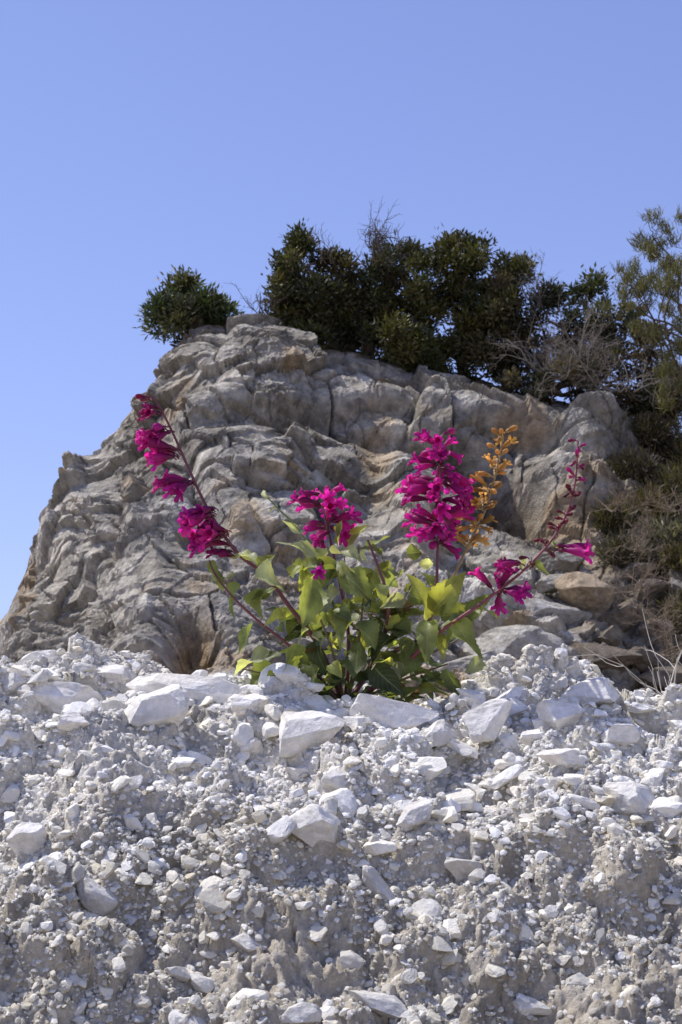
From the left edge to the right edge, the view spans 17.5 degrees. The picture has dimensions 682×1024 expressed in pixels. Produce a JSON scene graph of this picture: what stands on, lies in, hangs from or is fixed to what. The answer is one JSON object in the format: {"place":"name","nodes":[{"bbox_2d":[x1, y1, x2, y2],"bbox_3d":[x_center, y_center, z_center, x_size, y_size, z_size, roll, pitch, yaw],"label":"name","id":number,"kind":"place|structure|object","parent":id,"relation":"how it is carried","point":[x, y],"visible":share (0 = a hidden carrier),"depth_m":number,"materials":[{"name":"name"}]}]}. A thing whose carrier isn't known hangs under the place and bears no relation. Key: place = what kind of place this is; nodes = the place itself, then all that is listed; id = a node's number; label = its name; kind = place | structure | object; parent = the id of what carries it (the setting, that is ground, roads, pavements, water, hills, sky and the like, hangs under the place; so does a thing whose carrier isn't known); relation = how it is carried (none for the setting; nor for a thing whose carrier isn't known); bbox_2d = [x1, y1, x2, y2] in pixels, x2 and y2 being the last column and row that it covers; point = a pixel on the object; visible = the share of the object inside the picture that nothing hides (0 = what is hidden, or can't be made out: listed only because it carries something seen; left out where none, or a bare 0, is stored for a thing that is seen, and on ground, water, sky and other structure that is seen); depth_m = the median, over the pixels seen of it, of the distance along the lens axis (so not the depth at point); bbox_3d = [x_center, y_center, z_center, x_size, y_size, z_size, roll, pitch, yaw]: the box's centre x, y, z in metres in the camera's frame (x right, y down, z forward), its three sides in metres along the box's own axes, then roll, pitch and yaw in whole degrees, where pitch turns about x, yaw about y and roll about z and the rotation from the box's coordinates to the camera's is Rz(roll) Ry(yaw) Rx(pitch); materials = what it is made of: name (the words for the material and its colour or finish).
{"place":"outdoors","nodes":[
{"label":"outdoors","id":0,"kind":"place"},
{"bbox_2d":[0,314,681,698],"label":"cliff","id":1,"kind":"structure","parent":0,"point":[254,406],"depth_m":37.67,"materials":[{"name":"grey stone"}]},
{"bbox_2d":[132,264,245,346],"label":"juniper shrub","id":2,"kind":"object","parent":1,"relation":"on","point":[180,304],"visible":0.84,"depth_m":41.14,"materials":[{"name":"green plant"}]},
{"bbox_2d":[227,283,292,314],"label":"dead branches","id":3,"kind":"object","parent":1,"relation":"on","point":[261,302],"visible":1,"depth_m":41.21,"materials":[{"name":"grey plant"}]},
{"bbox_2d":[258,217,365,349],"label":"juniper tree","id":4,"kind":"object","parent":1,"relation":"on","point":[305,309],"visible":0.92,"depth_m":41.35,"materials":[{"name":"green plant"}]},
{"bbox_2d":[307,223,341,263],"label":"dead branches","id":5,"kind":"object","parent":4,"relation":"attached to","point":[321,254],"visible":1,"depth_m":41.44,"materials":[{"name":"grey plant"}]},
{"bbox_2d":[311,228,433,361],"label":"juniper tree","id":6,"kind":"object","parent":1,"relation":"on","point":[347,290],"visible":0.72,"depth_m":41.62,"materials":[{"name":"green plant"}]},
{"bbox_2d":[352,197,415,289],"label":"dead branches","id":7,"kind":"object","parent":6,"relation":"attached to","point":[376,241],"visible":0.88,"depth_m":41.68,"materials":[{"name":"grey plant"}]},
{"bbox_2d":[353,237,470,372],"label":"juniper tree","id":8,"kind":"object","parent":1,"relation":"on","point":[419,299],"visible":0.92,"depth_m":41.11,"materials":[{"name":"green plant"}]},
{"bbox_2d":[434,650,496,674],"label":"boulder","id":9,"kind":"object","parent":1,"relation":"on","point":[463,662],"visible":0.22,"depth_m":33.58,"materials":[{"name":"grey stone"}]},
{"bbox_2d":[411,223,528,383],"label":"juniper tree","id":10,"kind":"object","parent":1,"relation":"on","point":[460,296],"visible":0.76,"depth_m":41.29,"materials":[{"name":"green plant"}]},
{"bbox_2d":[477,609,505,628],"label":"boulder","id":11,"kind":"object","parent":1,"relation":"on","point":[487,620],"visible":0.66,"depth_m":34.84,"materials":[{"name":"grey stone"}]},
{"bbox_2d":[454,248,549,391],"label":"juniper tree","id":12,"kind":"object","parent":1,"relation":"on","point":[503,304],"visible":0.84,"depth_m":41.07,"materials":[{"name":"green plant"}]},
{"bbox_2d":[455,625,564,659],"bbox_3d":[2.621,2.117,34.152,1.464,0.801,1.130,3,-12,-15],"label":"boulder","id":13,"kind":"object","parent":1,"relation":"on","point":[513,640],"visible":0.6,"depth_m":33.93,"materials":[{"name":"grey stone"}]},
{"bbox_2d":[510,247,562,310],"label":"shrub","id":14,"kind":"object","parent":1,"relation":"on","point":[539,298],"visible":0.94,"depth_m":41.27,"materials":[{"name":"grey plant"}]},
{"bbox_2d":[535,574,562,593],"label":"boulder","id":15,"kind":"object","parent":1,"relation":"on","point":[544,584],"visible":0.77,"depth_m":35.65,"materials":[{"name":"grey stone"}]},
{"bbox_2d":[488,294,622,388],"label":"dead bush","id":16,"kind":"object","parent":1,"relation":"on","point":[533,364],"visible":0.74,"depth_m":40.24,"materials":[{"name":"brown plant"}]},
{"bbox_2d":[519,596,591,626],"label":"boulder","id":17,"kind":"object","parent":1,"relation":"on","point":[564,613],"visible":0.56,"depth_m":34.96,"materials":[{"name":"grey stone"}]},
{"bbox_2d":[538,551,583,574],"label":"boulder","id":18,"kind":"object","parent":1,"relation":"on","point":[565,562],"visible":0.67,"depth_m":36.23,"materials":[{"name":"grey stone"}]},
{"bbox_2d":[554,646,580,659],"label":"boulder","id":19,"kind":"object","parent":1,"relation":"on","point":[573,652],"visible":0.17,"depth_m":33.88,"materials":[{"name":"grey stone"}]},
{"bbox_2d":[566,624,595,639],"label":"boulder","id":20,"kind":"object","parent":1,"relation":"on","point":[584,632],"visible":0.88,"depth_m":34.63,"materials":[{"name":"grey stone"}]},
{"bbox_2d":[554,571,613,613],"bbox_3d":[3.886,1.304,35.470,0.950,0.805,0.927,-3,-12,16],"label":"boulder","id":21,"kind":"object","parent":1,"relation":"on","point":[580,590],"visible":0.92,"depth_m":35.29,"materials":[{"name":"beige stone"}]},
{"bbox_2d":[523,261,645,388],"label":"juniper tree","id":22,"kind":"object","parent":1,"relation":"on","point":[589,289],"visible":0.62,"depth_m":41.46,"materials":[{"name":"green plant"}]},
{"bbox_2d":[490,315,680,421],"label":"scrub bush","id":23,"kind":"object","parent":1,"relation":"on","point":[520,385],"visible":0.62,"depth_m":40.50,"materials":[{"name":"green plant"}]},
{"bbox_2d":[530,291,650,402],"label":"dead bush","id":24,"kind":"object","parent":1,"relation":"on","point":[554,373],"visible":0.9,"depth_m":40.03,"materials":[{"name":"grey plant"}]},
{"bbox_2d":[570,643,641,670],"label":"boulder","id":25,"kind":"object","parent":1,"relation":"on","point":[625,657],"visible":0.69,"depth_m":33.94,"materials":[{"name":"grey stone"}]},
{"bbox_2d":[592,625,622,646],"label":"boulder","id":26,"kind":"object","parent":1,"relation":"on","point":[611,635],"visible":0.89,"depth_m":34.58,"materials":[{"name":"grey stone"}]},
{"bbox_2d":[538,312,680,405],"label":"dead bush","id":27,"kind":"object","parent":1,"relation":"on","point":[601,386],"visible":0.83,"depth_m":39.92,"materials":[{"name":"brown plant"}]},
{"bbox_2d":[583,494,640,538],"bbox_3d":[4.549,0.192,37.340,1.071,1.081,1.118,0,-12,0],"label":"scrub bush","id":28,"kind":"object","parent":1,"relation":"on","point":[603,519],"visible":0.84,"depth_m":37.12,"materials":[{"name":"green plant"}]},
{"bbox_2d":[597,598,638,632],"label":"boulder","id":29,"kind":"object","parent":1,"relation":"on","point":[611,615],"visible":0.72,"depth_m":35.08,"materials":[{"name":"grey stone"}]},
{"bbox_2d":[598,404,638,441],"bbox_3d":[4.804,-1.518,39.907,1.175,1.075,1.259,-8,-14,32],"label":"scrub bush","id":30,"kind":"object","parent":1,"relation":"on","point":[624,416],"visible":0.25,"depth_m":39.68,"materials":[{"name":"green plant"}]},
{"bbox_2d":[612,584,630,601],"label":"boulder","id":31,"kind":"object","parent":1,"relation":"on","point":[623,588],"visible":0.52,"depth_m":35.65,"materials":[{"name":"stone"}]},
{"bbox_2d":[582,471,664,512],"bbox_3d":[4.410,-0.330,34.954,0.975,0.660,1.220,8,-15,-34],"label":"dead bush","id":32,"kind":"object","parent":1,"relation":"on","point":[619,503],"visible":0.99,"depth_m":34.92,"materials":[{"name":"brown plant"}]},
{"bbox_2d":[588,521,661,572],"bbox_3d":[4.678,0.695,36.657,1.290,1.042,1.267,0,-12,0],"label":"scrub bush","id":33,"kind":"object","parent":1,"relation":"on","point":[614,541],"visible":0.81,"depth_m":36.44,"materials":[{"name":"green plant"}]},
{"bbox_2d":[603,438,665,487],"bbox_3d":[5.104,-0.645,38.737,1.233,1.248,1.428,0,-12,0],"label":"scrub bush","id":34,"kind":"object","parent":1,"relation":"on","point":[627,464],"visible":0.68,"depth_m":38.48,"materials":[{"name":"green plant"}]},
{"bbox_2d":[599,529,669,600],"bbox_3d":[4.348,0.851,32.329,0.720,1.062,1.036,9,-15,-37],"label":"dead bush","id":35,"kind":"object","parent":1,"relation":"on","point":[642,578],"visible":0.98,"depth_m":32.22,"materials":[{"name":"brown plant"}]},
{"bbox_2d":[600,504,668,564],"bbox_3d":[4.500,0.389,33.904,0.944,1.053,1.068,-7,-14,31],"label":"dead bush","id":36,"kind":"object","parent":1,"relation":"on","point":[637,539],"visible":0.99,"depth_m":33.87,"materials":[{"name":"brown plant"}]},
{"bbox_2d":[591,474,681,525],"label":"scrub bush","id":37,"kind":"object","parent":1,"relation":"on","point":[640,492],"visible":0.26,"depth_m":37.68,"materials":[{"name":"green plant"}]},
{"bbox_2d":[621,562,655,580],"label":"boulder","id":38,"kind":"object","parent":1,"relation":"on","point":[630,569],"visible":0.72,"depth_m":36.19,"materials":[{"name":"grey stone"}]},
{"bbox_2d":[599,203,681,415],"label":"pine tree","id":39,"kind":"object","parent":1,"relation":"on","point":[639,288],"visible":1,"depth_m":37.22,"materials":[{"name":"green plant"}]},
{"bbox_2d":[606,578,681,638],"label":"dead bush","id":40,"kind":"object","parent":1,"relation":"on","point":[663,616],"visible":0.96,"depth_m":30.84,"materials":[{"name":"brown plant"}]},
{"bbox_2d":[628,646,671,672],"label":"boulder","id":41,"kind":"object","parent":1,"relation":"on","point":[641,663],"visible":0.64,"depth_m":34.19,"materials":[{"name":"grey stone"}]},
{"bbox_2d":[633,579,670,600],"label":"boulder","id":42,"kind":"object","parent":1,"relation":"on","point":[658,592],"visible":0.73,"depth_m":35.89,"materials":[{"name":"grey stone"}]},
{"bbox_2d":[626,467,681,520],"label":"dead bush","id":43,"kind":"object","parent":1,"relation":"on","point":[665,506],"visible":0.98,"depth_m":34.77,"materials":[{"name":"brown plant"}]},
{"bbox_2d":[627,410,681,465],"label":"scrub bush","id":44,"kind":"object","parent":1,"relation":"on","point":[648,430],"visible":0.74,"depth_m":39.67,"materials":[{"name":"green plant"}]},
{"bbox_2d":[636,619,672,639],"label":"boulder","id":45,"kind":"object","parent":1,"relation":"on","point":[641,632],"visible":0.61,"depth_m":34.97,"materials":[{"name":"grey stone"}]},
{"bbox_2d":[628,389,681,432],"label":"scrub bush","id":46,"kind":"object","parent":1,"relation":"on","point":[658,410],"visible":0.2,"depth_m":40.73,"materials":[{"name":"green plant"}]},
{"bbox_2d":[634,663,681,689],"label":"boulder","id":47,"kind":"object","parent":1,"relation":"on","point":[647,677],"visible":0.68,"depth_m":33.92,"materials":[{"name":"grey stone"}]},
{"bbox_2d":[636,505,681,555],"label":"scrub bush","id":48,"kind":"object","parent":1,"relation":"on","point":[674,527],"visible":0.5,"depth_m":37.10,"materials":[{"name":"green plant"}]},
{"bbox_2d":[638,603,681,661],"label":"dead bush","id":49,"kind":"object","parent":1,"relation":"on","point":[673,653],"visible":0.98,"depth_m":30.23,"materials":[{"name":"brown plant"}]},
{"bbox_2d":[638,348,681,423],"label":"scrub bush","id":50,"kind":"object","parent":1,"relation":"on","point":[680,411],"visible":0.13,"depth_m":40.78,"materials":[{"name":"green plant"}]},
{"bbox_2d":[649,451,681,517],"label":"scrub bush","id":51,"kind":"object","parent":1,"relation":"on","point":[669,477],"visible":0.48,"depth_m":38.16,"materials":[{"name":"green plant"}]},
{"bbox_2d":[651,529,681,578],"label":"scrub bush","id":52,"kind":"object","parent":1,"relation":"on","point":[673,551],"visible":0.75,"depth_m":36.57,"materials":[{"name":"green plant"}]},
{"bbox_2d":[652,583,681,633],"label":"scrub bush","id":53,"kind":"object","parent":1,"relation":"on","point":[677,606],"visible":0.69,"depth_m":35.61,"materials":[{"name":"green plant"}]},
{"bbox_2d":[661,437,681,470],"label":"scrub bush","id":54,"kind":"object","parent":1,"relation":"on","point":[679,455],"visible":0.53,"depth_m":39.41,"materials":[{"name":"green plant"}]},
{"bbox_2d":[665,577,681,598],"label":"boulder","id":55,"kind":"object","parent":1,"relation":"on","point":[672,581],"visible":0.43,"depth_m":35.77,"materials":[{"name":"grey stone"}]},
{"bbox_2d":[672,484,681,520],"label":"scrub bush","id":56,"kind":"object","parent":1,"relation":"on","point":[680,489],"visible":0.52,"depth_m":37.78,"materials":[{"name":"green plant"}]},
{"bbox_2d":[0,633,681,1023],"bbox_3d":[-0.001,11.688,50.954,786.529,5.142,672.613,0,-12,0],"label":"ground","id":57,"kind":"structure","parent":0,"point":[310,975],"depth_m":2.53,"materials":[{"name":"grey gravel"}]},
{"bbox_2d":[1,672,28,693],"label":"limestone rock","id":58,"kind":"object","parent":57,"relation":"on","point":[13,682],"visible":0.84,"depth_m":2.93,"materials":[{"name":"white stone"}]},
{"bbox_2d":[6,822,46,856],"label":"limestone rock","id":59,"kind":"object","parent":57,"relation":"on","point":[27,838],"visible":0.99,"depth_m":2.59,"materials":[{"name":"white stone"}]},
{"bbox_2d":[17,681,102,714],"bbox_3d":[-0.372,0.250,2.940,0.110,0.047,0.057,0,-12,0],"label":"limestone rock","id":60,"kind":"object","parent":57,"relation":"on","point":[55,697],"visible":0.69,"depth_m":2.92,"materials":[{"name":"white stone"}]},
{"bbox_2d":[57,712,89,731],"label":"limestone rock","id":61,"kind":"object","parent":57,"relation":"on","point":[68,721],"visible":1,"depth_m":2.75,"materials":[{"name":"white stone"}]},
{"bbox_2d":[76,874,117,915],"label":"limestone rock","id":62,"kind":"object","parent":57,"relation":"on","point":[96,898],"visible":0.98,"depth_m":2.50,"materials":[{"name":"white stone"}]},
{"bbox_2d":[96,664,131,682],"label":"limestone rock","id":63,"kind":"object","parent":57,"relation":"on","point":[117,673],"visible":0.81,"depth_m":3.04,"materials":[{"name":"white stone"}]},
{"bbox_2d":[123,684,189,727],"bbox_3d":[-0.237,0.252,2.845,0.089,0.065,0.068,0,-12,0],"label":"limestone rock","id":64,"kind":"object","parent":57,"relation":"on","point":[168,705],"visible":0.98,"depth_m":2.82,"materials":[{"name":"white stone"}]},
{"bbox_2d":[164,966,190,981],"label":"limestone rock","id":65,"kind":"object","parent":57,"relation":"on","point":[180,974],"visible":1,"depth_m":2.44,"materials":[{"name":"white stone"}]},
{"bbox_2d":[126,673,241,703],"bbox_3d":[-0.205,0.235,2.919,0.159,0.047,0.036,-2,-12,9],"label":"limestone rock","id":66,"kind":"object","parent":57,"relation":"on","point":[198,688],"visible":0.77,"depth_m":2.91,"materials":[{"name":"white stone"}]},
{"bbox_2d":[231,694,260,711],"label":"limestone rock","id":67,"kind":"object","parent":57,"relation":"on","point":[240,702],"visible":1,"depth_m":2.84,"materials":[{"name":"white stone"}]},
{"bbox_2d":[230,932,267,952],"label":"limestone rock","id":68,"kind":"object","parent":57,"relation":"on","point":[246,942],"visible":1,"depth_m":2.46,"materials":[{"name":"white stone"}]},
{"bbox_2d":[239,737,262,753],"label":"limestone rock","id":69,"kind":"object","parent":57,"relation":"on","point":[253,745],"visible":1,"depth_m":2.81,"materials":[{"name":"white stone"}]},
{"bbox_2d":[285,766,307,782],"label":"limestone rock","id":70,"kind":"object","parent":57,"relation":"on","point":[295,772],"visible":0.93,"depth_m":2.76,"materials":[{"name":"white stone"}]},
{"bbox_2d":[279,1002,321,1023],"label":"limestone rock","id":71,"kind":"object","parent":57,"relation":"on","point":[303,1012],"visible":1,"depth_m":2.36,"materials":[{"name":"white stone"}]},
{"bbox_2d":[279,711,346,757],"bbox_3d":[-0.035,0.281,2.802,0.086,0.060,0.066,0,-12,0],"label":"limestone rock","id":72,"kind":"object","parent":57,"relation":"on","point":[299,732],"visible":0.94,"depth_m":2.78,"materials":[{"name":"white stone"}]},
{"bbox_2d":[290,804,339,846],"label":"limestone rock","id":73,"kind":"object","parent":57,"relation":"on","point":[315,823],"visible":0.97,"depth_m":2.57,"materials":[{"name":"white stone"}]},
{"bbox_2d":[321,770,361,790],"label":"limestone rock","id":74,"kind":"object","parent":57,"relation":"on","point":[333,780],"visible":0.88,"depth_m":2.69,"materials":[{"name":"white stone"}]},
{"bbox_2d":[135,394,594,702],"bbox_3d":[0.028,0.069,3.012,0.611,0.439,0.247,0,-12,0],"label":"penstemon plant","id":75,"kind":"object","parent":57,"relation":"on","point":[317,613],"visible":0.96,"depth_m":2.96,"materials":[{"name":"green plant"}]},
{"bbox_2d":[348,990,407,1020],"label":"limestone rock","id":76,"kind":"object","parent":57,"relation":"on","point":[388,1006],"visible":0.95,"depth_m":2.39,"materials":[{"name":"white stone"}]},
{"bbox_2d":[361,865,394,900],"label":"limestone rock","id":77,"kind":"object","parent":57,"relation":"on","point":[373,880],"visible":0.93,"depth_m":2.53,"materials":[{"name":"white stone"}]},
{"bbox_2d":[349,693,438,729],"bbox_3d":[0.068,0.259,2.858,0.117,0.046,0.047,0,-12,0],"label":"limestone rock","id":78,"kind":"object","parent":57,"relation":"on","point":[391,713],"visible":0.82,"depth_m":2.84,"materials":[{"name":"white stone"}]},
{"bbox_2d":[396,798,433,832],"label":"limestone rock","id":79,"kind":"object","parent":57,"relation":"on","point":[413,815],"visible":1,"depth_m":2.61,"materials":[{"name":"white stone"}]},
{"bbox_2d":[425,719,462,747],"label":"limestone rock","id":80,"kind":"object","parent":57,"relation":"on","point":[440,733],"visible":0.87,"depth_m":2.78,"materials":[{"name":"white stone"}]},
{"bbox_2d":[444,857,482,883],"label":"limestone rock","id":81,"kind":"object","parent":57,"relation":"on","point":[460,870],"visible":0.75,"depth_m":2.57,"materials":[{"name":"white stone"}]},
{"bbox_2d":[456,688,485,706],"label":"limestone rock","id":82,"kind":"object","parent":57,"relation":"on","point":[474,695],"visible":0.74,"depth_m":2.90,"materials":[{"name":"white stone"}]},
{"bbox_2d":[462,698,511,743],"bbox_3d":[0.184,0.265,2.801,0.064,0.058,0.053,0,-12,0],"label":"limestone rock","id":83,"kind":"object","parent":57,"relation":"on","point":[484,721],"visible":1,"depth_m":2.78,"materials":[{"name":"white stone"}]},
{"bbox_2d":[506,698,527,716],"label":"limestone rock","id":84,"kind":"object","parent":57,"relation":"on","point":[518,707],"visible":0.38,"depth_m":2.93,"materials":[{"name":"white stone"}]},
{"bbox_2d":[519,728,541,745],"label":"limestone rock","id":85,"kind":"object","parent":57,"relation":"on","point":[528,737],"visible":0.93,"depth_m":2.75,"materials":[{"name":"white stone"}]},
{"bbox_2d":[512,996,550,1014],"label":"limestone rock","id":86,"kind":"object","parent":57,"relation":"on","point":[533,1006],"visible":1,"depth_m":2.43,"materials":[{"name":"white stone"}]},
{"bbox_2d":[536,748,579,767],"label":"limestone rock","id":87,"kind":"object","parent":57,"relation":"on","point":[568,757],"visible":1,"depth_m":2.69,"materials":[{"name":"white stone"}]},
{"bbox_2d":[536,700,583,730],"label":"limestone rock","id":88,"kind":"object","parent":57,"relation":"on","point":[558,715],"visible":0.96,"depth_m":2.87,"materials":[{"name":"white stone"}]},
{"bbox_2d":[559,677,619,706],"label":"limestone rock","id":89,"kind":"object","parent":57,"relation":"on","point":[599,691],"visible":0.84,"depth_m":2.94,"materials":[{"name":"white stone"}]},
{"bbox_2d":[600,724,639,744],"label":"limestone rock","id":90,"kind":"object","parent":57,"relation":"on","point":[623,734],"visible":1,"depth_m":2.81,"materials":[{"name":"white stone"}]},
{"bbox_2d":[570,609,681,695],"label":"dry grass stalks","id":91,"kind":"object","parent":57,"relation":"on","point":[670,680],"visible":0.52,"depth_m":3.23,"materials":[{"name":"beige plant"}]},
{"bbox_2d":[602,782,655,815],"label":"limestone rock","id":92,"kind":"object","parent":57,"relation":"on","point":[631,798],"visible":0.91,"depth_m":2.62,"materials":[{"name":"white stone"}]},
{"bbox_2d":[0,0,681,620],"label":"sky","id":93,"kind":"structure","parent":0,"point":[139,139],"materials":[{"name":"blue"}]}
]}

